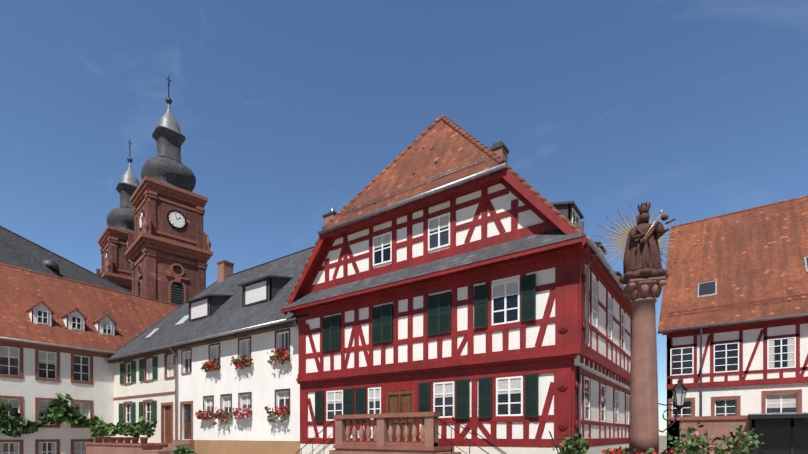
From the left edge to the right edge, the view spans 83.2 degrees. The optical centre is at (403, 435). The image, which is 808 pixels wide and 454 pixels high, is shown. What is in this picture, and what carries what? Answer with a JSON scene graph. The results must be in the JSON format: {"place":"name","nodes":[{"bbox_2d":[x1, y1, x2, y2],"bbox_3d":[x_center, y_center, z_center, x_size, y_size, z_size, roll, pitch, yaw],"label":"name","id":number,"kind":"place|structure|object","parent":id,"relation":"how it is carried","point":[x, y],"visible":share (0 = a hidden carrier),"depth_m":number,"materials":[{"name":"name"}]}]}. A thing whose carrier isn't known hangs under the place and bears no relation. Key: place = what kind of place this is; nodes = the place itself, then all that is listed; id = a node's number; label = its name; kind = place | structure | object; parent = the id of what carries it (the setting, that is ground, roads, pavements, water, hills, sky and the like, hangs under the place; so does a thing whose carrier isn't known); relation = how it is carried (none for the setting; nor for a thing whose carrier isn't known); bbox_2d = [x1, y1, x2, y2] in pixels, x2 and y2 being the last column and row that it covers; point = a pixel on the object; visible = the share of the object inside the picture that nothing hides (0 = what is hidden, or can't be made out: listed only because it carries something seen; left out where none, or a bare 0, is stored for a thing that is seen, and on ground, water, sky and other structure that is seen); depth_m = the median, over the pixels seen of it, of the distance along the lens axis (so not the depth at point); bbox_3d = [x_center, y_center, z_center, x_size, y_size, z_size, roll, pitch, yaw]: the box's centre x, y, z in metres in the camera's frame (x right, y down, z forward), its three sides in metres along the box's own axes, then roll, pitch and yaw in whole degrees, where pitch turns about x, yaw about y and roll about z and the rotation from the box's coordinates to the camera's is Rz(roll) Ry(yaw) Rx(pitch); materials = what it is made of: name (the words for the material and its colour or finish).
{"place":"outdoors","nodes":[
{"label":"outdoors","id":0,"kind":"place"},
{"bbox_2d":[125,75,212,305],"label":"church tower","id":1,"kind":"structure","parent":0,"point":[168,253],"depth_m":64.18,"materials":[{"name":"brown stone"}]},
{"bbox_2d":[0,0,807,435],"label":"sky","id":2,"kind":"structure","parent":0,"point":[285,111],"materials":[{"name":"blue"}]},
{"bbox_2d":[659,436,666,452],"bbox_3d":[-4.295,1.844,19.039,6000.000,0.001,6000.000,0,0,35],"label":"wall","id":3,"kind":"structure","parent":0,"point":[662,443],"depth_m":102.51,"materials":[{"name":"paint"}]},
{"bbox_2d":[0,393,103,441],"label":"climbing vine","id":4,"kind":"object","parent":3,"relation":"on","point":[53,414],"visible":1,"depth_m":26.65,"materials":[{"name":"green plant"}]},
{"bbox_2d":[0,226,131,293],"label":"roof","id":5,"kind":"structure","parent":3,"relation":"on","point":[16,250],"depth_m":50.19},
{"bbox_2d":[0,263,179,453],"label":"building","id":6,"kind":"structure","parent":3,"relation":"on","point":[63,336],"depth_m":28.15,"materials":[{"name":"white paint"}]},
{"bbox_2d":[96,142,138,291],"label":"church tower","id":7,"kind":"structure","parent":3,"relation":"on","point":[115,261],"depth_m":77.67,"materials":[{"name":"stone"}]},
{"bbox_2d":[84,442,173,453],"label":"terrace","id":8,"kind":"structure","parent":3,"relation":"on","point":[119,448],"depth_m":24.81,"materials":[{"name":"red stone"}]},
{"bbox_2d":[90,416,196,453],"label":"pot plants","id":9,"kind":"object","parent":3,"relation":"on","point":[135,431],"visible":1,"depth_m":25.13,"materials":[{"name":"green plant"}]},
{"bbox_2d":[104,208,336,453],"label":"row house","id":10,"kind":"structure","parent":3,"relation":"on","point":[212,368],"depth_m":23.34,"materials":[{"name":"white paint"}]},
{"bbox_2d":[281,114,656,453],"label":"half-timbered house","id":11,"kind":"structure","parent":3,"relation":"on","point":[454,270],"depth_m":14.87,"materials":[{"name":"red wood"}]},
{"bbox_2d":[296,412,506,453],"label":"rathaus perron balustrade","id":12,"kind":"object","parent":11,"relation":"attached to","point":[383,434],"visible":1,"depth_m":14.88,"materials":[{"name":"pink stone"}]},
{"bbox_2d":[549,426,590,453],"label":"shrub","id":13,"kind":"object","parent":3,"relation":"on","point":[569,444],"visible":1,"depth_m":10.16,"materials":[{"name":"green plant"}]},
{"bbox_2d":[593,201,687,453],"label":"marian column statue","id":14,"kind":"object","parent":3,"relation":"on","point":[644,277],"visible":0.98,"depth_m":10.02,"materials":[{"name":"stone"}]},
{"bbox_2d":[602,446,684,453],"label":"flowers","id":15,"kind":"object","parent":14,"relation":"on","point":[619,450],"depth_m":9.86,"materials":[{"name":"red plant"}]},
{"bbox_2d":[666,422,763,453],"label":"rose bush","id":16,"kind":"object","parent":3,"relation":"on","point":[696,446],"visible":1,"depth_m":12.46,"materials":[{"name":"green plant"}]},
{"bbox_2d":[658,195,807,453],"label":"timbered house","id":17,"kind":"structure","parent":3,"relation":"on","point":[733,323],"depth_m":25.91,"materials":[{"name":"white paint"}]},
{"bbox_2d":[667,412,807,453],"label":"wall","id":18,"kind":"structure","parent":3,"relation":"on","point":[784,433],"depth_m":19.67,"materials":[{"name":"red stone"}]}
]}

